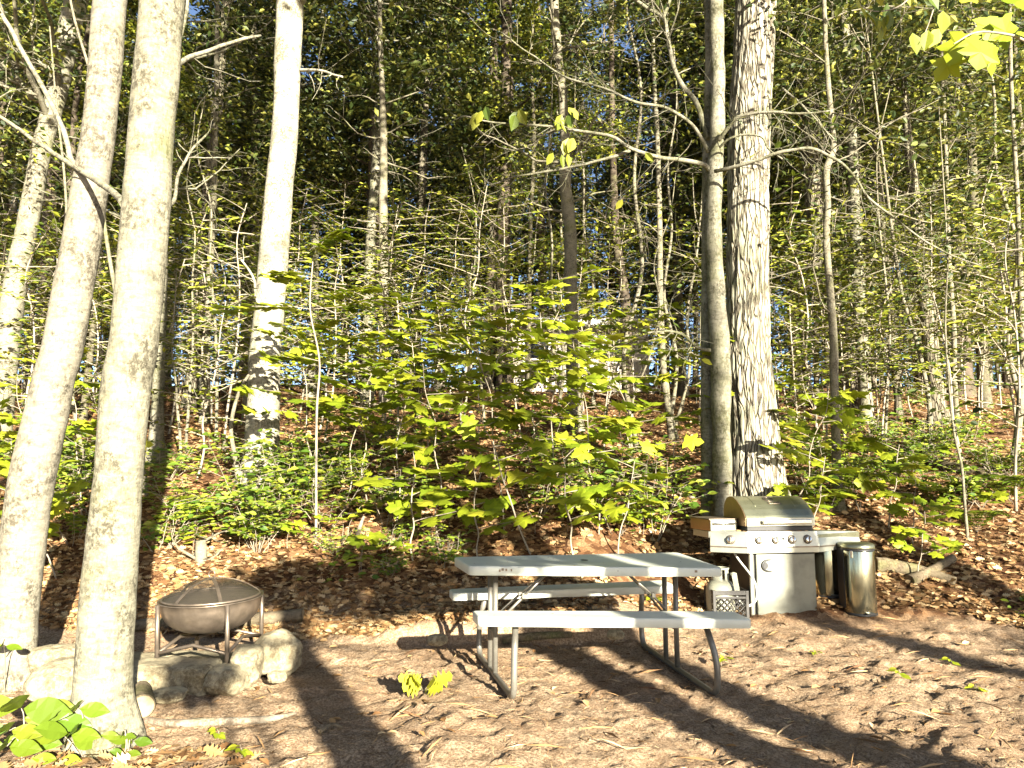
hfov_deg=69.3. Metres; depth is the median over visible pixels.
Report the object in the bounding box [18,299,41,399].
beech sapling
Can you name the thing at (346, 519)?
seedling
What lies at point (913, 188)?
oak tree
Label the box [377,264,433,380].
beech sapling
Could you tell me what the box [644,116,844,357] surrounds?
forest tree
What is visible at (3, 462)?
maple sapling
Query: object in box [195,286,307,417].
beech sapling
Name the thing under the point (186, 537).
seedling
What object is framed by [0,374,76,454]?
maple sapling
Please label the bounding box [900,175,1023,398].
beech sapling
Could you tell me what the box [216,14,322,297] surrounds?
forest tree
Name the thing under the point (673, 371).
forest tree
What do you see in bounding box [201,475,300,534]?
leafy shrub
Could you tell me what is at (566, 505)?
maple sapling
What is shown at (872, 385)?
forest tree
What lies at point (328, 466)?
leafy shrub
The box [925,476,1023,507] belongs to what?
fern
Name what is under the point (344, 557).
ground cover
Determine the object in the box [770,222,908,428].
beech sapling
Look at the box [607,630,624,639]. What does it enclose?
stone
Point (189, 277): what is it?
beech sapling
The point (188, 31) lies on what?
forest tree
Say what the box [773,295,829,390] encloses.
beech sapling
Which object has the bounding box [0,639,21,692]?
palmate plant
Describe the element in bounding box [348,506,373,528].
seedling
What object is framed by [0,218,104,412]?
beech sapling
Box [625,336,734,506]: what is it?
maple sapling
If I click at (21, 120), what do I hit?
forest tree
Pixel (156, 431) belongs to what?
maple tree
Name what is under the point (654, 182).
forest tree
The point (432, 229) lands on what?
beech sapling
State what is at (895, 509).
maple sapling
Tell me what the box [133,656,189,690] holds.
stone
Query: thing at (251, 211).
forest tree
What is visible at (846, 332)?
beech sapling
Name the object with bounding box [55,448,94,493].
leafy shrub
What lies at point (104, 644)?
maple tree
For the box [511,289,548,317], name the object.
beech sapling
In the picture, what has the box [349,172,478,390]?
beech sapling
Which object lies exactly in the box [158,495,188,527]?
seedling
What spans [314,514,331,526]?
seedling
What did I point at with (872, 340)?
beech sapling
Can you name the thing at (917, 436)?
leafy shrub
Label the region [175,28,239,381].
forest tree
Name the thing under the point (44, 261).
beech sapling
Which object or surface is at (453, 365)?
beech sapling
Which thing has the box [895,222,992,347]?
beech sapling
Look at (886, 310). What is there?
beech sapling
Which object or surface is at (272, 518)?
leafy shrub
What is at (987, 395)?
forest tree
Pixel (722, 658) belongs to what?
seedling
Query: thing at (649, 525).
seedling
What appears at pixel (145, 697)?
log piece
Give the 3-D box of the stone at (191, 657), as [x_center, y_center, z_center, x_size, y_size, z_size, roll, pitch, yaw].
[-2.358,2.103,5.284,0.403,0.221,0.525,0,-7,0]
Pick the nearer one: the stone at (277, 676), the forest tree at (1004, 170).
the stone at (277, 676)
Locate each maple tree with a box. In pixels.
[0,0,127,694]
[0,0,206,456]
[0,0,261,758]
[1,0,353,453]
[129,0,310,423]
[209,0,346,488]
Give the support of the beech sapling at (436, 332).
on the ground at (848, 727)
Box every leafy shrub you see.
[0,462,93,504]
[52,484,88,545]
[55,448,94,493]
[57,429,188,514]
[57,434,94,492]
[61,446,93,477]
[64,422,94,467]
[140,493,228,551]
[142,469,248,524]
[145,439,208,480]
[168,432,334,515]
[191,467,318,552]
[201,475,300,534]
[205,430,242,467]
[216,432,292,475]
[217,494,296,548]
[230,429,367,508]
[234,440,324,483]
[263,409,377,496]
[265,423,339,476]
[269,477,373,530]
[270,454,291,475]
[282,446,374,494]
[300,525,364,556]
[309,438,366,457]
[314,411,404,483]
[326,450,447,525]
[342,459,440,511]
[354,517,423,551]
[366,423,425,456]
[367,549,412,579]
[384,405,464,456]
[412,524,476,567]
[485,449,589,517]
[495,424,566,455]
[513,403,599,473]
[536,446,636,516]
[536,453,603,485]
[546,441,591,463]
[587,447,615,470]
[590,463,649,496]
[593,475,661,534]
[596,447,733,540]
[598,439,701,519]
[603,442,665,481]
[625,445,700,481]
[779,406,805,430]
[782,434,880,504]
[783,434,844,481]
[789,430,830,453]
[812,448,887,489]
[831,460,889,489]
[840,434,921,469]
[847,412,899,437]
[866,421,906,439]
[871,423,953,470]
[873,435,951,485]
[878,393,980,454]
[881,418,961,456]
[889,421,961,452]
[900,412,997,452]
[915,442,990,472]
[918,454,1007,509]
[940,415,997,443]
[952,444,1023,479]
[960,435,1023,470]
[977,448,1023,474]
[980,395,1023,434]
[995,431,1023,466]
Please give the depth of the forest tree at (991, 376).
38.66 m
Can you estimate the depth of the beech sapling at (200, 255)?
17.25 m
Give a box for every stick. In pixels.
[142,712,296,726]
[355,516,364,536]
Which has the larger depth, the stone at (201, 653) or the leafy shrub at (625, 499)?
the leafy shrub at (625, 499)
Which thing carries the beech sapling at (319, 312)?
on the ground at (848, 727)
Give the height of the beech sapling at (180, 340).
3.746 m
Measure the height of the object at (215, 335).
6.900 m
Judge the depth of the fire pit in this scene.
5.16 m
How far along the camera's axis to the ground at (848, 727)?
5.38 m
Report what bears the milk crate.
on the ground at (848, 727)
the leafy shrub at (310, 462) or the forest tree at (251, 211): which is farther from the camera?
the forest tree at (251, 211)
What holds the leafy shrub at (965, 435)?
on the ground at (848, 727)
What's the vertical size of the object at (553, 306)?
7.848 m
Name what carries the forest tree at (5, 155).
on the ground at (848, 727)
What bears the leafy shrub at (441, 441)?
on the ground at (848, 727)
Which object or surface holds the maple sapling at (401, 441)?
on the ground at (848, 727)
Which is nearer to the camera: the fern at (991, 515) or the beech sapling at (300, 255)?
the fern at (991, 515)
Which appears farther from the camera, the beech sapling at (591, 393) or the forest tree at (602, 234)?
the forest tree at (602, 234)
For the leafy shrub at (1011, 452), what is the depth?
10.57 m
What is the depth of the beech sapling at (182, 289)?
20.89 m
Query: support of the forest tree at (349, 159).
on the ground at (848, 727)
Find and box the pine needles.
[0,495,1023,767]
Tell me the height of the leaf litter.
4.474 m
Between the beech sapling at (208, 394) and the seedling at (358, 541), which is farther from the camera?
the beech sapling at (208, 394)
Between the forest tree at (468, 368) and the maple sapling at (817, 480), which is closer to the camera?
the maple sapling at (817, 480)
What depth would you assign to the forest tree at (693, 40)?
21.13 m
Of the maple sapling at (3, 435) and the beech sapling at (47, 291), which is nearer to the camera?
the maple sapling at (3, 435)
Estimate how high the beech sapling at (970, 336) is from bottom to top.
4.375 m
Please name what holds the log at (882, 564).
on the ground at (848, 727)
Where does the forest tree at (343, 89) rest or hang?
on the ground at (848, 727)
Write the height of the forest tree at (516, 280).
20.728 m
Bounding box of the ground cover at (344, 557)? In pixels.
[0,388,1023,615]
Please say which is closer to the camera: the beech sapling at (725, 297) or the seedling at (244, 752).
the seedling at (244, 752)
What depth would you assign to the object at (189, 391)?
12.54 m
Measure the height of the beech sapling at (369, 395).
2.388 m
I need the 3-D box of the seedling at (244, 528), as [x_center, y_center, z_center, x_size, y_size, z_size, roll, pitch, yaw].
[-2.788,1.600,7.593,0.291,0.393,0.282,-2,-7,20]
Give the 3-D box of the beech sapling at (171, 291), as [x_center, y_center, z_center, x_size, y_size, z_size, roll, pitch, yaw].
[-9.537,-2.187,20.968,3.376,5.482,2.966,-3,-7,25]
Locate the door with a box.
[755,553,816,614]
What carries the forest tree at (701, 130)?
on the ground at (848, 727)
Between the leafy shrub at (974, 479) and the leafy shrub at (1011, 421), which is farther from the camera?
the leafy shrub at (1011, 421)
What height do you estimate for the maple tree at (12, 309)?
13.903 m
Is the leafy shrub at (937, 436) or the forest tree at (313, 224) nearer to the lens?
the leafy shrub at (937, 436)
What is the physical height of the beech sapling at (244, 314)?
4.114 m
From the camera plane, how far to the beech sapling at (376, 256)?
11.44 m
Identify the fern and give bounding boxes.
[798,488,861,511]
[810,472,888,491]
[848,456,912,478]
[892,477,982,502]
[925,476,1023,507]
[948,508,1010,531]
[976,475,1023,504]
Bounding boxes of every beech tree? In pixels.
[303,0,469,413]
[414,0,1010,516]
[463,0,692,431]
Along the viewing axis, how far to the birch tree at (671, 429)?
14.12 m
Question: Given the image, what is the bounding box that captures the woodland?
[17,86,1017,388]
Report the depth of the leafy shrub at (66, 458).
9.54 m
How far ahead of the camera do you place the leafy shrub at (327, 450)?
10.84 m
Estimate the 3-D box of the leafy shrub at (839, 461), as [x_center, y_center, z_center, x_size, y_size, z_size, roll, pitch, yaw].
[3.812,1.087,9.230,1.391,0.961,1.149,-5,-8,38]
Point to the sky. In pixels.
(193, 12)
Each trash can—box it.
[808,530,838,598]
[836,542,877,616]
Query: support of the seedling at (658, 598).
on the ground at (848, 727)
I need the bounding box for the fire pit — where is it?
[154,570,263,662]
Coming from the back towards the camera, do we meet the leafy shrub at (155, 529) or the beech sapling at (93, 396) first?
the beech sapling at (93, 396)
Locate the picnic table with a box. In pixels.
[449,552,750,698]
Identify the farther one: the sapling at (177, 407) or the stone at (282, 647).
the sapling at (177, 407)
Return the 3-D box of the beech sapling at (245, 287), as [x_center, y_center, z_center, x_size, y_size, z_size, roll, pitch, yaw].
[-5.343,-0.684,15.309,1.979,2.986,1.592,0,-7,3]
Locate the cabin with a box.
[494,316,664,394]
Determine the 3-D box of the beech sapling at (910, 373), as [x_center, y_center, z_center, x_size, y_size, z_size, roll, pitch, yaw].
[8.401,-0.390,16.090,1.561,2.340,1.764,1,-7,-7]
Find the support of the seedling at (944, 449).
on the ground at (848, 727)
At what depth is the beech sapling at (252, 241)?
17.63 m
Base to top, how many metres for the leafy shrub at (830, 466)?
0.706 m
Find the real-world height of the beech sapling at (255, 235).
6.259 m
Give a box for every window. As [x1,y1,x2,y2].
[523,341,549,362]
[602,339,620,362]
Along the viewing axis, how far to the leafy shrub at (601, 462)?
10.36 m
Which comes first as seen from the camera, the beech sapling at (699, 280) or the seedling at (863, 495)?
the seedling at (863, 495)
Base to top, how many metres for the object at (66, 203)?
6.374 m
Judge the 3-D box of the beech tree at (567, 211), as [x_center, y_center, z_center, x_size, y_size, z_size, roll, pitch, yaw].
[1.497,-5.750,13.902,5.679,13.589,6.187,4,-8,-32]
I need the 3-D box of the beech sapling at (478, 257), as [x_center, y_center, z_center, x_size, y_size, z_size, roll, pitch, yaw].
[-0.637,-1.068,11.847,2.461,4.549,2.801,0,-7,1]
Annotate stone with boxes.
[23,656,73,702]
[26,643,74,671]
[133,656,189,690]
[134,651,174,660]
[153,686,187,703]
[171,650,232,657]
[171,658,221,695]
[189,656,205,658]
[203,663,249,695]
[210,656,229,662]
[230,644,264,688]
[254,628,302,677]
[267,670,286,682]
[427,634,447,646]
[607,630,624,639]
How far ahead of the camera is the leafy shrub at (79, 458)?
8.99 m
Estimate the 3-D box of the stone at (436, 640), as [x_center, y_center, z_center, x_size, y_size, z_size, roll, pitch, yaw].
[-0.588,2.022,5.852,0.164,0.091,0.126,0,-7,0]
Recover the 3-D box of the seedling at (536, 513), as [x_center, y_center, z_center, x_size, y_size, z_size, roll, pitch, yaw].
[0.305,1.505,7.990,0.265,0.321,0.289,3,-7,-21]
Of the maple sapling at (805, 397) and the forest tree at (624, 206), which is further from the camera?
the forest tree at (624, 206)
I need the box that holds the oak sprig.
[398,670,451,697]
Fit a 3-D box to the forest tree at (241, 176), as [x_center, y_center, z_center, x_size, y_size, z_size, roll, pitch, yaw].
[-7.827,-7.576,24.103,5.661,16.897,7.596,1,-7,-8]
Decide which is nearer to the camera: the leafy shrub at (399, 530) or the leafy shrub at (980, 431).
the leafy shrub at (399, 530)
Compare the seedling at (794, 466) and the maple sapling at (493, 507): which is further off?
the seedling at (794, 466)
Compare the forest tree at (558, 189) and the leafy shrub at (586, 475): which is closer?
the leafy shrub at (586, 475)
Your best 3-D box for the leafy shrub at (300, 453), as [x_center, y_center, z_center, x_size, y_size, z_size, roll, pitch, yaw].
[-2.421,0.906,9.327,1.303,1.090,1.577,-1,-7,11]
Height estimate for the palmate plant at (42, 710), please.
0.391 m
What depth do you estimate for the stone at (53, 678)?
4.43 m
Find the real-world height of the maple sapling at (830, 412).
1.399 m
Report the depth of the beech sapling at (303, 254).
18.62 m
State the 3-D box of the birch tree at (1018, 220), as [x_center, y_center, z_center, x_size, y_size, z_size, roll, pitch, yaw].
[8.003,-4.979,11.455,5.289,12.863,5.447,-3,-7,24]
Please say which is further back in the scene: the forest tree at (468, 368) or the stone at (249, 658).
the forest tree at (468, 368)
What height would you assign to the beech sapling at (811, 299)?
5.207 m
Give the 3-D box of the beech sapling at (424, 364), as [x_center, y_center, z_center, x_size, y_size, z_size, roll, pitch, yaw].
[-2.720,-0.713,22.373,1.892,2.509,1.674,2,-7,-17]
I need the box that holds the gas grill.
[689,496,859,617]
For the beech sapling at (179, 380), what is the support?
on the ground at (848, 727)
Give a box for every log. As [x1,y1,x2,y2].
[135,608,304,631]
[502,631,571,643]
[875,557,956,584]
[924,457,1021,484]
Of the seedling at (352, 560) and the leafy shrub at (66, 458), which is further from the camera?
the leafy shrub at (66, 458)
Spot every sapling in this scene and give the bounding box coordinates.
[0,197,88,417]
[0,213,46,347]
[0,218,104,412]
[0,236,48,376]
[0,347,153,514]
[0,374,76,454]
[0,412,55,491]
[0,444,90,578]
[0,464,72,537]
[1,251,38,357]
[2,197,63,385]
[3,189,115,407]
[16,224,165,413]
[17,282,46,396]
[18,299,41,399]
[20,263,109,374]
[21,241,109,349]
[24,261,105,363]
[43,220,117,412]
[67,174,230,371]
[80,258,238,419]
[84,283,109,399]
[87,207,176,335]
[94,303,189,412]
[105,151,291,352]
[148,294,262,479]
[151,270,189,454]
[151,287,245,433]
[159,190,325,449]
[166,244,193,352]
[166,265,233,399]
[167,185,253,423]
[167,221,240,398]
[167,232,237,332]
[175,153,321,399]
[185,260,345,405]
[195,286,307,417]
[196,211,308,406]
[198,257,295,405]
[198,280,283,480]
[202,206,318,419]
[203,228,414,539]
[210,315,242,383]
[211,275,296,375]
[220,182,355,373]
[232,319,370,490]
[249,202,360,399]
[270,250,404,463]
[280,268,393,428]
[281,282,358,411]
[283,285,307,393]
[285,172,417,395]
[286,322,429,513]
[289,287,345,379]
[299,323,426,500]
[303,205,471,449]
[318,196,487,434]
[326,311,474,522]
[327,307,422,425]
[328,188,449,422]
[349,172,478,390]
[352,446,481,560]
[362,294,495,483]
[369,358,501,548]
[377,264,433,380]
[377,309,407,364]
[391,164,546,455]
[392,190,502,406]
[392,200,494,391]
[394,318,443,392]
[401,277,509,415]
[404,318,577,529]
[405,267,489,385]
[408,288,465,391]
[417,251,526,424]
[420,198,580,435]
[423,236,486,386]
[423,297,560,499]
[423,460,537,556]
[428,393,561,554]
[464,264,612,471]
[501,315,606,494]
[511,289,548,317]
[511,333,658,533]
[518,272,616,375]
[520,443,629,554]
[531,189,656,412]
[541,287,685,459]
[542,216,638,340]
[560,216,673,413]
[560,338,703,523]
[562,302,693,481]
[576,452,671,553]
[577,232,657,395]
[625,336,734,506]
[642,197,777,423]
[685,290,725,376]
[689,261,784,348]
[724,170,915,446]
[759,390,869,496]
[767,448,861,516]
[769,193,900,437]
[769,235,827,409]
[769,236,829,397]
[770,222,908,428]
[770,240,869,420]
[770,295,844,473]
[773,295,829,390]
[774,369,866,488]
[778,283,891,436]
[779,230,879,350]
[781,225,922,435]
[790,404,896,511]
[804,182,973,442]
[819,195,944,402]
[819,264,951,424]
[840,175,1022,462]
[843,309,920,411]
[846,236,939,395]
[847,437,932,527]
[856,233,967,419]
[866,272,915,395]
[870,318,950,416]
[873,276,987,402]
[874,325,916,389]
[876,470,962,543]
[887,503,964,570]
[889,150,1023,409]
[890,298,976,408]
[891,135,1023,423]
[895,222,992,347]
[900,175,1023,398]
[907,209,1023,510]
[910,106,1023,537]
[910,213,1023,421]
[918,249,999,392]
[919,210,1016,411]
[935,239,1014,352]
[939,313,1003,374]
[946,197,1023,407]
[948,332,1004,383]
[971,245,1023,358]
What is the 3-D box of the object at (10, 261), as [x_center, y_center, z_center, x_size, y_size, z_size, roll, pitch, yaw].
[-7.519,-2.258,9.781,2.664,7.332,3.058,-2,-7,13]
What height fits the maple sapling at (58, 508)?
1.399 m
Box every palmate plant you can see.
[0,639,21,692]
[0,695,72,764]
[4,699,109,765]
[101,730,152,756]
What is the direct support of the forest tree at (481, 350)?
on the ground at (848, 727)
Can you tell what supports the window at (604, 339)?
in the cabin
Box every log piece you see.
[134,681,155,717]
[905,554,956,584]
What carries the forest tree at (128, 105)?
on the ground at (848, 727)
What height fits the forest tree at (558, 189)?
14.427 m
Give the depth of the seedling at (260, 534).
7.66 m
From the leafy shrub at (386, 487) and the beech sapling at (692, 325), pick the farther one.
the beech sapling at (692, 325)
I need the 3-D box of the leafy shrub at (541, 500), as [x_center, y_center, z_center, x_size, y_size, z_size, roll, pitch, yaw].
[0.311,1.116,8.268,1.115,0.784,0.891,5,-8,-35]
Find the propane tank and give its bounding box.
[706,566,739,610]
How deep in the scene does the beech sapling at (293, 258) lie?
15.37 m
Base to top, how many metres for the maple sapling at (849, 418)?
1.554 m
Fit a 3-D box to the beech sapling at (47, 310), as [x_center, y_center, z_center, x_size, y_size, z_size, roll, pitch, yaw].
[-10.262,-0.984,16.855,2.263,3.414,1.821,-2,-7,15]
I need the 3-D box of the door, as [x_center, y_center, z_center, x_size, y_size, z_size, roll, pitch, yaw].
[2.645,1.930,7.135,0.611,0.575,0.045,1,-7,-9]
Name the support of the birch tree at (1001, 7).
on the ground at (848, 727)
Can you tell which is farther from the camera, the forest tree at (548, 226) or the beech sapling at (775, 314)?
the forest tree at (548, 226)
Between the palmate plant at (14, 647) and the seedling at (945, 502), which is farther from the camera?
the seedling at (945, 502)
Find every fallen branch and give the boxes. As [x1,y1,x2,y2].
[318,722,342,733]
[585,466,694,497]
[782,416,824,422]
[886,455,936,478]
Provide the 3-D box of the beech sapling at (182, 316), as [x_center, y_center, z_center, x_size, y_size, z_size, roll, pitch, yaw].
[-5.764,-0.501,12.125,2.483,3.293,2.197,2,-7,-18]
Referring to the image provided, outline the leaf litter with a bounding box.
[0,386,1023,767]
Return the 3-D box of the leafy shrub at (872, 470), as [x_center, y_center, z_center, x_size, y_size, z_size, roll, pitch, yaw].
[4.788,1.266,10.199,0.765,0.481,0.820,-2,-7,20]
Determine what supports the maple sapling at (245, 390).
on the ground at (848, 727)
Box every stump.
[145,446,165,463]
[170,523,234,563]
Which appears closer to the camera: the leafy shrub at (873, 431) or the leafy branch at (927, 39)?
the leafy branch at (927, 39)
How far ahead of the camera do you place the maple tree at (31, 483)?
5.21 m
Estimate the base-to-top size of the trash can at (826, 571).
0.656 m
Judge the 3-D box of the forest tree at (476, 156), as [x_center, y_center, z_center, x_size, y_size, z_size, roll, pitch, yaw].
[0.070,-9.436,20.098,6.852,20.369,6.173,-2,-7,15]
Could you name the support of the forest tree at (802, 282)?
on the ground at (848, 727)
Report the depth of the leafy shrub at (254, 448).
9.62 m
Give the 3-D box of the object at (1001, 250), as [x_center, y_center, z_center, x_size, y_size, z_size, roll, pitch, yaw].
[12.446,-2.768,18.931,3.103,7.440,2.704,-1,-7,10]
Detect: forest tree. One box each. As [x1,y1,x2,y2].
[0,0,56,288]
[0,0,129,386]
[0,0,135,376]
[0,0,206,406]
[0,0,246,419]
[0,1,42,228]
[0,2,109,376]
[0,23,33,231]
[0,31,122,323]
[1,8,137,385]
[2,56,188,382]
[3,185,35,382]
[10,7,204,325]
[64,69,233,388]
[124,0,273,390]
[124,0,354,409]
[165,19,240,385]
[167,75,235,377]
[168,80,327,386]
[169,44,347,366]
[173,0,385,386]
[175,0,451,397]
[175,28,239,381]
[177,0,354,391]
[183,9,361,286]
[213,251,238,384]
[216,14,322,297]
[217,203,346,382]
[236,0,488,398]
[244,0,547,402]
[263,5,387,379]
[291,86,421,384]
[291,137,389,379]
[292,0,473,395]
[292,97,402,379]
[292,161,359,376]
[309,58,433,350]
[321,20,487,388]
[322,120,449,384]
[340,0,520,394]
[343,0,542,390]
[356,156,421,369]
[397,0,632,395]
[402,86,526,358]
[403,41,547,383]
[405,93,515,386]
[414,0,566,388]
[425,0,666,400]
[432,1,595,286]
[442,131,547,378]
[450,83,563,315]
[484,0,617,315]
[488,73,624,315]
[510,42,595,315]
[511,106,672,314]
[533,0,646,315]
[542,0,786,395]
[546,2,673,312]
[574,0,726,388]
[578,154,686,353]
[581,53,725,384]
[595,187,655,344]
[600,45,773,385]
[602,3,885,388]
[617,130,725,384]
[618,1,728,343]
[619,0,842,395]
[629,0,879,376]
[633,74,726,337]
[643,180,725,379]
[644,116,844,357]
[657,0,840,358]
[666,0,1023,423]
[667,0,952,338]
[677,62,844,392]
[696,27,889,391]
[703,0,943,393]
[722,0,1023,415]
[722,1,987,396]
[769,94,877,379]
[770,234,820,365]
[772,93,932,386]
[772,202,829,387]
[797,107,915,386]
[815,2,1014,392]
[828,3,1023,396]
[834,2,979,388]
[855,0,1023,408]
[868,181,904,386]
[882,89,1020,378]
[893,110,968,347]
[894,232,948,386]
[895,1,1023,409]
[897,63,1023,389]
[933,0,1023,388]
[936,35,1023,323]
[939,146,1008,387]
[940,4,1023,368]
[966,13,1023,193]
[995,9,1023,201]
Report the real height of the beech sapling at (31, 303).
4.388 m
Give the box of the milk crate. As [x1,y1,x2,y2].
[704,585,749,618]
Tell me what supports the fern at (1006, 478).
on the ground at (848, 727)
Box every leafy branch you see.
[834,0,950,54]
[930,0,1023,81]
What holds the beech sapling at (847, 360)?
on the ground at (848, 727)
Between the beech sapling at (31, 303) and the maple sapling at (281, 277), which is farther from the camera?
the beech sapling at (31, 303)
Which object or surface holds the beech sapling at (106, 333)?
on the ground at (848, 727)
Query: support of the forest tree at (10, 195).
on the ground at (848, 727)
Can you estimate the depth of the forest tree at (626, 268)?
44.44 m
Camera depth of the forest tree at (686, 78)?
25.92 m
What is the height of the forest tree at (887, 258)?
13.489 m
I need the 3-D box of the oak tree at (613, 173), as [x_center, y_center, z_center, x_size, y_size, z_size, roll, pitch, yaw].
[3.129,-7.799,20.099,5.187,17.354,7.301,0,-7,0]
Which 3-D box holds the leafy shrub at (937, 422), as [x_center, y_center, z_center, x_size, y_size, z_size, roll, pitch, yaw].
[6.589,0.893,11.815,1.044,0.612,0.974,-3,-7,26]
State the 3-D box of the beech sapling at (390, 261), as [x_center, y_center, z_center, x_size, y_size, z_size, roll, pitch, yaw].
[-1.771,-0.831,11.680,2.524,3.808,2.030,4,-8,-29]
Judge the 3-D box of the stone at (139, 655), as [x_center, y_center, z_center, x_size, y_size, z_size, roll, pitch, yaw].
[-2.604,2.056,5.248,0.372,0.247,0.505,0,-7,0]
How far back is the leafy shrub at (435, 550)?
7.53 m
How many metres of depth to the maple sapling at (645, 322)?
10.13 m
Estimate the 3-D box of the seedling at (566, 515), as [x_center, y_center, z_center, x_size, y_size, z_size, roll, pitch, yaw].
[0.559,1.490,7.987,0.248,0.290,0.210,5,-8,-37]
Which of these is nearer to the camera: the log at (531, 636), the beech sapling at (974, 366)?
the log at (531, 636)
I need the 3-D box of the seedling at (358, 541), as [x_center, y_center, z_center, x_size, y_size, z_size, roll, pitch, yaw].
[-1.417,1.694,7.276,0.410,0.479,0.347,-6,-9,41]
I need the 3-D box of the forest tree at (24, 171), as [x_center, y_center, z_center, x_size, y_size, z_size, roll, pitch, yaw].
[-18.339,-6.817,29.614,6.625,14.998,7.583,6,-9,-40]
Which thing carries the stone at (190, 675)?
on the ground at (848, 727)
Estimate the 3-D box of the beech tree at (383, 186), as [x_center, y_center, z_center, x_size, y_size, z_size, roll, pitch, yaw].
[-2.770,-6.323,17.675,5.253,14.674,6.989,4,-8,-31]
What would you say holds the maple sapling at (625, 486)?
on the ground at (848, 727)
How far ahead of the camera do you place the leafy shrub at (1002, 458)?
10.63 m
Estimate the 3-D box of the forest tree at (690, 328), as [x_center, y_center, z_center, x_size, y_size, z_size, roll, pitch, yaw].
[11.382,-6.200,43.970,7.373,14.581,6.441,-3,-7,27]
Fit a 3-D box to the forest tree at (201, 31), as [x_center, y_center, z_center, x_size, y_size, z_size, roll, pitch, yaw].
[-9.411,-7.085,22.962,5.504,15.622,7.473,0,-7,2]
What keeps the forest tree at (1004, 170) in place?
on the ground at (848, 727)
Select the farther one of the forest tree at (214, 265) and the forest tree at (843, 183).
the forest tree at (214, 265)
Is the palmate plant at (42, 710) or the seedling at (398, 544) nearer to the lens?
the palmate plant at (42, 710)
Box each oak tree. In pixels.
[551,0,703,403]
[687,0,915,412]
[725,0,996,425]
[726,0,790,495]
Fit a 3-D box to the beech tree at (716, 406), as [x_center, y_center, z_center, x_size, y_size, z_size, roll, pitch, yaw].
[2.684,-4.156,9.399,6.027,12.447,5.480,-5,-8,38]
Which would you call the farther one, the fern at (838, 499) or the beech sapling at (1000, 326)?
the beech sapling at (1000, 326)
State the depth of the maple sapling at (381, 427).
8.95 m
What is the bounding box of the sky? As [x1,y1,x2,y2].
[2,0,1023,388]
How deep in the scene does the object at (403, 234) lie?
24.00 m
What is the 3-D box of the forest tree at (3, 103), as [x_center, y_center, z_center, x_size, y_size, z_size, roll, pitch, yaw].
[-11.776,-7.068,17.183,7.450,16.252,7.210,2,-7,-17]
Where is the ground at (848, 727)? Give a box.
[0,383,1023,767]
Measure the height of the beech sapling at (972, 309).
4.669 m
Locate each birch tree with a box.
[549,0,777,439]
[568,0,1023,512]
[683,0,1023,455]
[777,0,1023,428]
[853,0,1023,464]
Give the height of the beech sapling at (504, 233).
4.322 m
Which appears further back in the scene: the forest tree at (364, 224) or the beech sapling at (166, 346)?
the forest tree at (364, 224)
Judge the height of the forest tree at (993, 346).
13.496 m
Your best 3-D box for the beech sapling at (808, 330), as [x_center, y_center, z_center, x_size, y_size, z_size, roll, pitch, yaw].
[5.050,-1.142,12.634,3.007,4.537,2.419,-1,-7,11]
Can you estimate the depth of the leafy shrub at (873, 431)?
12.64 m
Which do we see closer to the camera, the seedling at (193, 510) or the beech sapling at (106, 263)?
the seedling at (193, 510)
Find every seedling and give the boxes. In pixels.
[60,512,86,536]
[154,510,174,535]
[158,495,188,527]
[167,497,201,527]
[182,502,213,537]
[183,528,209,552]
[207,727,225,738]
[223,521,250,553]
[224,744,253,758]
[253,529,273,551]
[276,519,307,537]
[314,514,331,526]
[327,515,353,535]
[342,455,367,483]
[344,550,372,570]
[346,531,386,571]
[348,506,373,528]
[355,469,372,477]
[356,496,371,506]
[391,541,413,568]
[408,511,424,543]
[440,472,469,498]
[460,520,484,529]
[530,452,552,462]
[531,510,549,524]
[554,510,571,531]
[620,459,643,469]
[622,436,638,443]
[634,508,651,534]
[645,595,668,604]
[647,523,667,532]
[661,487,683,500]
[719,655,733,665]
[786,461,805,484]
[802,491,819,501]
[858,494,866,512]
[869,441,893,451]
[887,667,911,679]
[935,444,963,469]
[937,497,962,522]
[940,657,960,665]
[964,684,987,691]
[965,485,985,509]
[977,491,1008,523]
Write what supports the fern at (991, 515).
on the ground at (848, 727)
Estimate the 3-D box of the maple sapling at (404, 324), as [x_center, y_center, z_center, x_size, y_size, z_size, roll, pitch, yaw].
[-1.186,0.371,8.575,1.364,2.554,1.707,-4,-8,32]
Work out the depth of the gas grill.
7.17 m
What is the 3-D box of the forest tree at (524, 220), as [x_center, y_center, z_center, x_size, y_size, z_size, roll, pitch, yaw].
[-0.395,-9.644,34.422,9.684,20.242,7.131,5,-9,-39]

